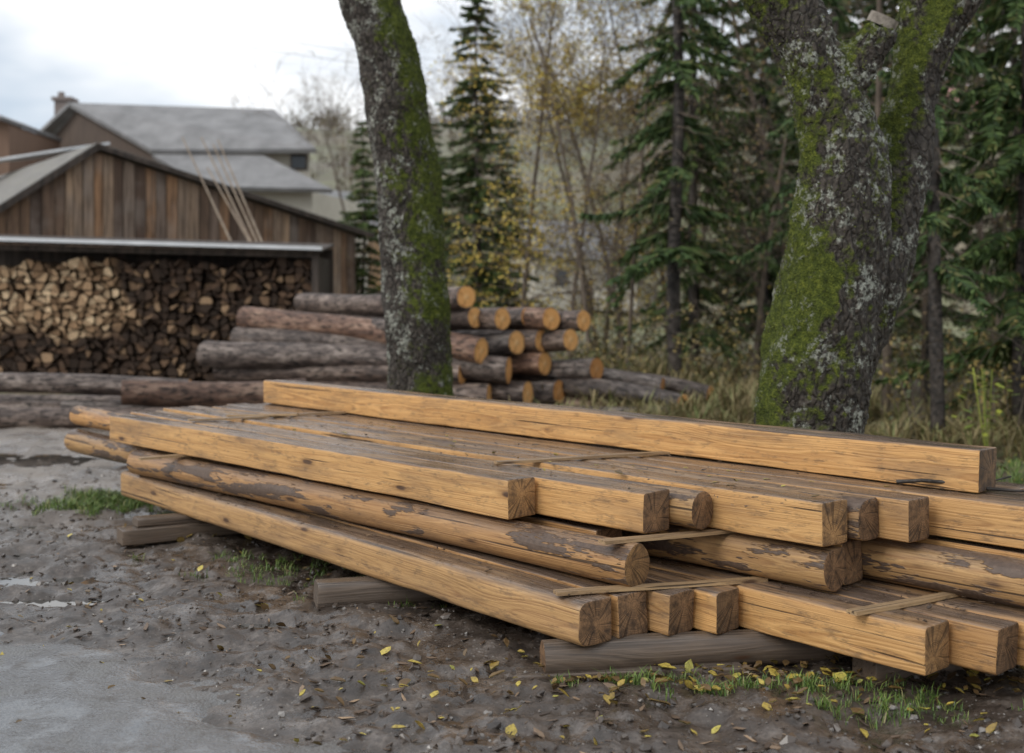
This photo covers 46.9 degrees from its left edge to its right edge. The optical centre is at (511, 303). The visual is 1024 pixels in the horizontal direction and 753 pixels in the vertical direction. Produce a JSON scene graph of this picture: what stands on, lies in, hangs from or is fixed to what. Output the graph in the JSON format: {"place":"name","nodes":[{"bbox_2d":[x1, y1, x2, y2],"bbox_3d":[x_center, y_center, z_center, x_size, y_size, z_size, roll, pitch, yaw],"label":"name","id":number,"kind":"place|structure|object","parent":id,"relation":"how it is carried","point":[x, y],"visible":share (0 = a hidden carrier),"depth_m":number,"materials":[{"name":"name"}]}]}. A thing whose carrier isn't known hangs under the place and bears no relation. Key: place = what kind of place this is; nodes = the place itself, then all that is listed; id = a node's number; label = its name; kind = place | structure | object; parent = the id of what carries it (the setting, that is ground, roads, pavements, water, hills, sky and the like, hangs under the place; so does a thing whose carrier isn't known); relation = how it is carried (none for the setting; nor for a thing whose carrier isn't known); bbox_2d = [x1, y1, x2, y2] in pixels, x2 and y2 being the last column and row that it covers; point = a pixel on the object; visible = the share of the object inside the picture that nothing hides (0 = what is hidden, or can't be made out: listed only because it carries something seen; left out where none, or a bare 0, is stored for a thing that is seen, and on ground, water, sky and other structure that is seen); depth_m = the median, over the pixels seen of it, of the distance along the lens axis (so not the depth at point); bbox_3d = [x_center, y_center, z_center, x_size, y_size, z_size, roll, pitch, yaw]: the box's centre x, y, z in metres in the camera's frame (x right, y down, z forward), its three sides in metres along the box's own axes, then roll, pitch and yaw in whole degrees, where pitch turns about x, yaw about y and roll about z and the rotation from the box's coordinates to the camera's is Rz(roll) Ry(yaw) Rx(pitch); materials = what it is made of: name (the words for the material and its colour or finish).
{"place":"outdoors","nodes":[
{"label":"outdoors","id":0,"kind":"place"},
{"bbox_2d":[0,631,352,752],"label":"road","id":1,"kind":"structure","parent":0,"point":[57,698],"depth_m":4.19,"materials":[{"name":"grey concrete"},{"name":"dirt"}]},
{"bbox_2d":[236,32,702,73],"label":"power line","id":2,"kind":"object","parent":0,"point":[355,51],"visible":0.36,"depth_m":62.06,"materials":[{"name":"grey metal"}]},
{"bbox_2d":[0,0,1020,132],"label":"sky","id":3,"kind":"structure","parent":0,"point":[132,52],"materials":[{"name":"white"}]},
{"bbox_2d":[0,85,1023,752],"bbox_3d":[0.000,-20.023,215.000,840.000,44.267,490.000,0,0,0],"label":"ground","id":4,"kind":"structure","parent":0,"point":[252,709],"depth_m":4.87,"materials":[{"name":"brown soil"}]},
{"bbox_2d":[0,120,8,175],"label":"wall","id":5,"kind":"structure","parent":4,"relation":"on","point":[4,143],"depth_m":40.40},
{"bbox_2d":[9,124,59,172],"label":"side wall","id":6,"kind":"structure","parent":4,"relation":"on","point":[22,141],"depth_m":41.86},
{"bbox_2d":[0,142,109,210],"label":"metal roof outbuilding","id":7,"kind":"structure","parent":4,"relation":"on","point":[39,155],"depth_m":31.48,"materials":[{"name":"grey metal"}]},
{"bbox_2d":[54,111,75,154],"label":"wall","id":8,"kind":"structure","parent":4,"relation":"on","point":[66,133],"depth_m":45.63,"materials":[{"name":"paint"}]},
{"bbox_2d":[37,103,180,154],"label":"roof","id":9,"kind":"structure","parent":8,"relation":"on","point":[54,125],"depth_m":45.60,"materials":[{"name":"grey"}]},
{"bbox_2d":[54,100,73,115],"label":"chimney","id":10,"kind":"object","parent":9,"relation":"on","point":[59,105],"visible":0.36,"depth_m":46.49,"materials":[{"name":"brick"}]},
{"bbox_2d":[51,97,78,102],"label":"chimney cap","id":11,"kind":"object","parent":10,"relation":"on","point":[73,99],"visible":0.71,"depth_m":46.40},
{"bbox_2d":[58,92,64,96],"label":"chimney pot","id":12,"kind":"object","parent":11,"relation":"on","point":[61,94],"visible":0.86,"depth_m":46.70,"materials":[{"name":"ceramic"}]},
{"bbox_2d":[68,102,315,153],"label":"roof","id":13,"kind":"structure","parent":9,"relation":"attached to","point":[155,129],"depth_m":43.46,"materials":[{"name":"grey"}]},
{"bbox_2d":[76,111,158,162],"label":"gable wall","id":14,"kind":"structure","parent":4,"relation":"on","point":[89,131],"depth_m":44.51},
{"bbox_2d":[0,453,287,628],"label":"puddle","id":15,"kind":"object","parent":4,"relation":"on","point":[46,459],"visible":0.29,"depth_m":6.96,"materials":[{"name":"grey liquid"}]},
{"bbox_2d":[0,372,305,427],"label":"felled logs","id":16,"kind":"object","parent":4,"relation":"on","point":[121,394],"visible":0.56,"depth_m":14.16,"materials":[{"name":"brown wood"}]},
{"bbox_2d":[0,235,334,381],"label":"firewood shed","id":17,"kind":"structure","parent":4,"relation":"on","point":[159,308],"depth_m":21.52,"materials":[{"name":"brown wood"}]},
{"bbox_2d":[0,143,374,294],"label":"wooden barn","id":18,"kind":"structure","parent":4,"relation":"on","point":[98,190],"depth_m":26.71,"materials":[{"name":"brown wood"}]},
{"bbox_2d":[182,137,262,241],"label":"leaning poles","id":19,"kind":"object","parent":4,"relation":"on","point":[245,231],"visible":0.45,"depth_m":24.47,"materials":[{"name":"brown wood"}]},
{"bbox_2d":[181,153,309,191],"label":"wall","id":20,"kind":"structure","parent":4,"relation":"on","point":[283,159],"depth_m":42.75,"materials":[{"name":"grey paint"}]},
{"bbox_2d":[290,154,307,169],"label":"window frame","id":21,"kind":"object","parent":20,"relation":"attached to","point":[291,155],"visible":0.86,"depth_m":42.66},
{"bbox_2d":[292,156,305,167],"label":"window","id":22,"kind":"structure","parent":21,"relation":"in","point":[298,161],"depth_m":42.63,"materials":[{"name":"grey glass"}]},
{"bbox_2d":[223,78,274,108],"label":"bare tree","id":23,"kind":"object","parent":4,"relation":"on","point":[245,97],"visible":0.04,"depth_m":57.15,"materials":[{"name":"grey plant"}]},
{"bbox_2d":[250,192,311,212],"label":"front wall","id":24,"kind":"structure","parent":4,"relation":"on","point":[301,200],"depth_m":40.84,"materials":[{"name":"beige paint"}]},
{"bbox_2d":[238,29,380,292],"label":"bare tree","id":25,"kind":"object","parent":4,"relation":"on","point":[326,135],"visible":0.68,"depth_m":41.17,"materials":[{"name":"grey plant"}]},
{"bbox_2d":[299,92,376,190],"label":"bare tree","id":26,"kind":"object","parent":4,"relation":"on","point":[345,172],"visible":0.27,"depth_m":60.90,"materials":[{"name":"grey plant"}]},
{"bbox_2d":[312,193,367,291],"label":"side wall","id":27,"kind":"structure","parent":4,"relation":"on","point":[327,206],"depth_m":42.64,"materials":[{"name":"beige paint"}]},
{"bbox_2d":[152,154,332,192],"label":"roof","id":28,"kind":"structure","parent":27,"relation":"on","point":[258,173],"depth_m":41.08,"materials":[{"name":"grey metal"}]},
{"bbox_2d":[326,133,380,284],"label":"bare tree","id":29,"kind":"object","parent":4,"relation":"on","point":[356,200],"visible":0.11,"depth_m":49.97,"materials":[{"name":"brown plant"}]},
{"bbox_2d":[338,116,380,294],"bbox_3d":[-3.841,-1.631,31.012,2.604,6.772,2.178,0,0,10],"label":"spruce tree","id":30,"kind":"object","parent":4,"relation":"on","point":[368,215],"visible":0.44,"depth_m":30.93,"materials":[{"name":"green plant"}]},
{"bbox_2d":[368,229,380,287],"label":"walls","id":31,"kind":"structure","parent":4,"relation":"on","point":[376,245],"depth_m":54.50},
{"bbox_2d":[320,190,377,225],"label":"roof front","id":32,"kind":"structure","parent":31,"relation":"on","point":[335,193],"depth_m":55.64,"materials":[{"name":"grey"}]},
{"bbox_2d":[338,0,453,395],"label":"mossy tree","id":33,"kind":"object","parent":4,"relation":"on","point":[415,298],"visible":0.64,"depth_m":10.27,"materials":[{"name":"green plant"}]},
{"bbox_2d":[330,66,486,294],"bbox_3d":[-2.490,-2.120,28.085,3.503,7.612,5.259,0,0,-12],"label":"bare tree","id":34,"kind":"object","parent":4,"relation":"on","point":[372,260],"visible":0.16,"depth_m":28.00,"materials":[{"name":"brown plant"}]},
{"bbox_2d":[430,118,460,284],"bbox_3d":[-2.360,-1.997,35.950,2.323,7.524,2.778,0,0,-17],"label":"spruce tree","id":35,"kind":"object","parent":4,"relation":"on","point":[445,190],"visible":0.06,"depth_m":35.93,"materials":[{"name":"green plant"}]},
{"bbox_2d":[196,286,713,412],"bbox_3d":[-0.736,0.642,16.284,7.057,1.723,3.776,0,0,16],"label":"log pile","id":36,"kind":"object","parent":4,"relation":"on","point":[336,339],"visible":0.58,"depth_m":15.16,"materials":[{"name":"brown wood"}]},
{"bbox_2d":[434,0,535,307],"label":"spruce tree","id":37,"kind":"object","parent":4,"relation":"on","point":[474,194],"visible":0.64,"depth_m":25.33,"materials":[{"name":"green plant"}]},
{"bbox_2d":[0,506,996,744],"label":"fallen leaves","id":38,"kind":"object","parent":4,"relation":"on","point":[990,728],"visible":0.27,"depth_m":4.31,"materials":[{"name":"brown plant"}]},
{"bbox_2d":[358,0,651,306],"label":"bare tree","id":39,"kind":"object","parent":4,"relation":"on","point":[533,198],"visible":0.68,"depth_m":23.37,"materials":[{"name":"brown plant"}]},
{"bbox_2d":[417,0,594,306],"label":"bare tree","id":40,"kind":"object","parent":4,"relation":"on","point":[437,94],"visible":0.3,"depth_m":32.30,"materials":[{"name":"brown plant"}]},
{"bbox_2d":[368,0,652,354],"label":"yellow birch tree","id":41,"kind":"object","parent":4,"relation":"on","point":[539,94],"visible":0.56,"depth_m":22.94,"materials":[{"name":"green plant"}]},
{"bbox_2d":[0,481,1022,752],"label":"bark chips","id":42,"kind":"object","parent":4,"relation":"on","point":[698,703],"visible":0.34,"depth_m":4.43,"materials":[{"name":"brown wood"}]},
{"bbox_2d":[371,0,652,357],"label":"yellow birch tree","id":43,"kind":"object","parent":4,"relation":"on","point":[570,197],"visible":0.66,"depth_m":22.57,"materials":[{"name":"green plant"}]},
{"bbox_2d":[0,454,1023,728],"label":"grass","id":44,"kind":"structure","parent":4,"relation":"on","point":[94,500],"depth_m":4.51,"materials":[{"name":"green plant"}]},
{"bbox_2d":[0,459,1023,752],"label":"mud clods","id":45,"kind":"object","parent":4,"relation":"on","point":[644,747],"visible":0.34,"depth_m":4.44,"materials":[{"name":"soil"}]},
{"bbox_2d":[469,145,556,307],"bbox_3d":[-0.046,-1.113,28.035,2.778,5.643,2.323,0,0,-11],"label":"spruce tree","id":46,"kind":"object","parent":4,"relation":"on","point":[502,291],"visible":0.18,"depth_m":27.87,"materials":[{"name":"green plant"}]},
{"bbox_2d":[64,380,1023,684],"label":"timber stack","id":47,"kind":"object","parent":4,"relation":"on","point":[594,542],"visible":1,"depth_m":5.14,"materials":[{"name":"brown wood"}]},
{"bbox_2d":[415,0,702,353],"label":"bare tree","id":48,"kind":"object","parent":4,"relation":"on","point":[564,180],"visible":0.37,"depth_m":25.77,"materials":[{"name":"brown plant"}]},
{"bbox_2d":[510,258,635,309],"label":"walls","id":49,"kind":"structure","parent":4,"relation":"on","point":[596,294],"depth_m":76.72,"materials":[{"name":"white paint"}]},
{"bbox_2d":[555,269,567,285],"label":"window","id":50,"kind":"structure","parent":49,"relation":"attached to","point":[559,274],"depth_m":76.57,"materials":[{"name":"grey glass"}]},
{"bbox_2d":[516,220,640,260],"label":"roof front","id":51,"kind":"structure","parent":49,"relation":"on","point":[558,239],"depth_m":78.31,"materials":[{"name":"grey"}]},
{"bbox_2d":[580,279,593,307],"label":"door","id":52,"kind":"structure","parent":49,"relation":"attached to","point":[592,291],"depth_m":77.16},
{"bbox_2d":[414,0,751,358],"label":"bare tree","id":53,"kind":"object","parent":4,"relation":"on","point":[594,144],"visible":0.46,"depth_m":22.06,"materials":[{"name":"brown plant"}]},
{"bbox_2d":[142,631,1023,720],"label":"fallen leaves","id":54,"kind":"object","parent":4,"relation":"on","point":[747,669],"visible":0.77,"depth_m":4.45,"materials":[{"name":"yellow plant"}]},
{"bbox_2d":[491,0,739,370],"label":"bare tree","id":55,"kind":"object","parent":4,"relation":"on","point":[631,286],"visible":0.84,"depth_m":18.91,"materials":[{"name":"brown plant"}]},
{"bbox_2d":[454,0,780,354],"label":"yellow birch tree","id":56,"kind":"object","parent":4,"relation":"on","point":[636,128],"visible":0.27,"depth_m":25.41,"materials":[{"name":"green plant"}]},
{"bbox_2d":[491,0,759,359],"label":"yellow birch tree","id":57,"kind":"object","parent":4,"relation":"on","point":[617,225],"visible":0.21,"depth_m":26.32,"materials":[{"name":"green plant"}]},
{"bbox_2d":[540,0,718,357],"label":"bare tree","id":58,"kind":"object","parent":4,"relation":"on","point":[621,311],"visible":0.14,"depth_m":31.47,"materials":[{"name":"brown plant"}]},
{"bbox_2d":[285,56,1018,313],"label":"distant trees","id":59,"kind":"object","parent":4,"relation":"on","point":[356,146],"visible":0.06,"depth_m":162.49,"materials":[{"name":"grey plant"}]},
{"bbox_2d":[577,0,775,377],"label":"sparse spruce tree","id":60,"kind":"object","parent":4,"relation":"on","point":[675,254],"visible":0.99,"depth_m":17.94,"materials":[{"name":"green plant"}]},
{"bbox_2d":[596,0,788,369],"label":"spruce tree","id":61,"kind":"object","parent":4,"relation":"on","point":[692,240],"visible":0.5,"depth_m":20.32,"materials":[{"name":"green plant"}]},
{"bbox_2d":[616,0,787,366],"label":"bare tree","id":62,"kind":"object","parent":4,"relation":"on","point":[711,20],"visible":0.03,"depth_m":33.91,"materials":[{"name":"brown plant"}]},
{"bbox_2d":[548,1,876,348],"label":"bare tree","id":63,"kind":"object","parent":4,"relation":"on","point":[756,288],"visible":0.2,"depth_m":20.49,"materials":[{"name":"brown plant"}]},
{"bbox_2d":[605,0,890,286],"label":"bare tree","id":64,"kind":"object","parent":4,"relation":"on","point":[713,127],"visible":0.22,"depth_m":22.55,"materials":[{"name":"brown plant"}]},
{"bbox_2d":[697,0,799,371],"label":"spruce tree","id":65,"kind":"object","parent":4,"relation":"on","point":[745,297],"visible":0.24,"depth_m":23.86,"materials":[{"name":"green plant"}]},
{"bbox_2d":[503,290,1023,438],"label":"undergrowth","id":66,"kind":"object","parent":4,"relation":"on","point":[983,338],"visible":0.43,"depth_m":17.04,"materials":[{"name":"green plant"}]},
{"bbox_2d":[625,0,911,378],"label":"bare tree","id":67,"kind":"object","parent":4,"relation":"on","point":[762,290],"visible":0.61,"depth_m":18.52,"materials":[{"name":"brown plant"}]},
{"bbox_2d":[729,0,883,265],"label":"sparse spruce tree","id":68,"kind":"object","parent":4,"relation":"on","point":[788,122],"visible":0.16,"depth_m":16.45,"materials":[{"name":"green plant"}]},
{"bbox_2d":[724,2,900,375],"bbox_3d":[7.386,-5.376,28.933,4.609,15.408,4.675,0,0,-5],"label":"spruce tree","id":69,"kind":"object","parent":4,"relation":"on","point":[784,107],"visible":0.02,"depth_m":28.90,"materials":[{"name":"green plant"}]},
{"bbox_2d":[751,0,910,291],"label":"sparse spruce tree","id":70,"kind":"object","parent":4,"relation":"on","point":[844,28],"visible":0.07,"depth_m":19.06,"materials":[{"name":"green plant"}]},
{"bbox_2d":[768,0,919,344],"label":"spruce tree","id":71,"kind":"object","parent":4,"relation":"on","point":[867,92],"depth_m":33.55,"materials":[{"name":"green plant"}]},
{"bbox_2d":[681,0,1012,292],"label":"bare tree","id":72,"kind":"object","parent":4,"relation":"on","point":[750,89],"visible":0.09,"depth_m":22.45,"materials":[{"name":"brown plant"}]},
{"bbox_2d":[739,0,983,433],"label":"mossy forked tree","id":73,"kind":"object","parent":4,"relation":"on","point":[846,267],"visible":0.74,"depth_m":6.78,"materials":[{"name":"green plant"}]},
{"bbox_2d":[716,0,1020,398],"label":"bare tree","id":74,"kind":"object","parent":4,"relation":"on","point":[923,318],"visible":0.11,"depth_m":20.64,"materials":[{"name":"brown plant"}]},
{"bbox_2d":[747,0,1018,416],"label":"bare tree","id":75,"kind":"object","parent":4,"relation":"on","point":[887,353],"visible":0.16,"depth_m":15.22,"materials":[{"name":"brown plant"}]},
{"bbox_2d":[828,1,1020,395],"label":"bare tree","id":76,"kind":"object","parent":4,"relation":"on","point":[978,227],"visible":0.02,"depth_m":22.21,"materials":[{"name":"brown plant"}]},
{"bbox_2d":[839,0,1011,391],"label":"spruce tree","id":77,"kind":"object","parent":4,"relation":"on","point":[905,306],"visible":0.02,"depth_m":24.49,"materials":[{"name":"green plant"}]},
{"bbox_2d":[863,0,998,402],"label":"sparse spruce tree","id":78,"kind":"object","parent":4,"relation":"on","point":[975,241],"visible":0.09,"depth_m":18.52,"materials":[{"name":"green plant"}]},
{"bbox_2d":[867,397,1023,478],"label":"leaf litter","id":79,"kind":"object","parent":4,"relation":"on","point":[910,400],"visible":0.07,"depth_m":14.31,"materials":[{"name":"brown plant"}]},
{"bbox_2d":[871,0,1023,426],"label":"spruce tree","id":80,"kind":"object","parent":4,"relation":"on","point":[997,124],"visible":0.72,"depth_m":13.55,"materials":[{"name":"green plant"}]},
{"bbox_2d":[876,13,1021,440],"bbox_3d":[4.301,-3.580,12.013,1.583,10.726,2.016,0,0,40],"label":"sparse spruce tree","id":81,"kind":"object","parent":4,"relation":"on","point":[934,274],"visible":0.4,"depth_m":11.90,"materials":[{"name":"green plant"}]},
{"bbox_2d":[898,0,1021,413],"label":"bare tree","id":82,"kind":"object","parent":4,"relation":"on","point":[995,337],"visible":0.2,"depth_m":15.07,"materials":[{"name":"brown plant"}]},
{"bbox_2d":[916,0,1021,386],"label":"spruce tree","id":83,"kind":"object","parent":4,"relation":"on","point":[1007,71],"visible":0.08,"depth_m":26.86,"materials":[{"name":"green plant"}]},
{"bbox_2d":[949,29,1020,350],"bbox_3d":[9.765,-5.310,19.121,4.359,14.748,4.874,0,0,-31],"label":"spruce tree","id":84,"kind":"object","parent":4,"relation":"on","point":[962,323],"visible":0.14,"depth_m":19.82,"materials":[{"name":"green plant"}]},
{"bbox_2d":[952,367,1018,445],"bbox_3d":[4.356,1.033,10.992,0.571,0.852,0.630,0,0,42],"label":"weed plant","id":85,"kind":"object","parent":4,"relation":"on","point":[985,434],"visible":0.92,"depth_m":11.00,"materials":[{"name":"green plant"}]},
{"bbox_2d":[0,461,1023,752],"bbox_3d":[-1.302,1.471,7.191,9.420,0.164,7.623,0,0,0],"label":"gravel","id":86,"kind":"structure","parent":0,"point":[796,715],"depth_m":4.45,"materials":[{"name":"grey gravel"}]},
{"bbox_2d":[509,347,1023,460],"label":"dry grass","id":87,"kind":"structure","parent":0,"point":[736,403],"depth_m":13.65,"materials":[{"name":"plant"}]},
{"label":"roof","id":88,"kind":"object","parent":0,"visible":0},
{"bbox_2d":[0,115,62,141],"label":"roof","id":89,"kind":"structure","parent":88,"relation":"attached to","point":[18,124],"depth_m":42.23,"materials":[{"name":"grey metal"}]}
]}

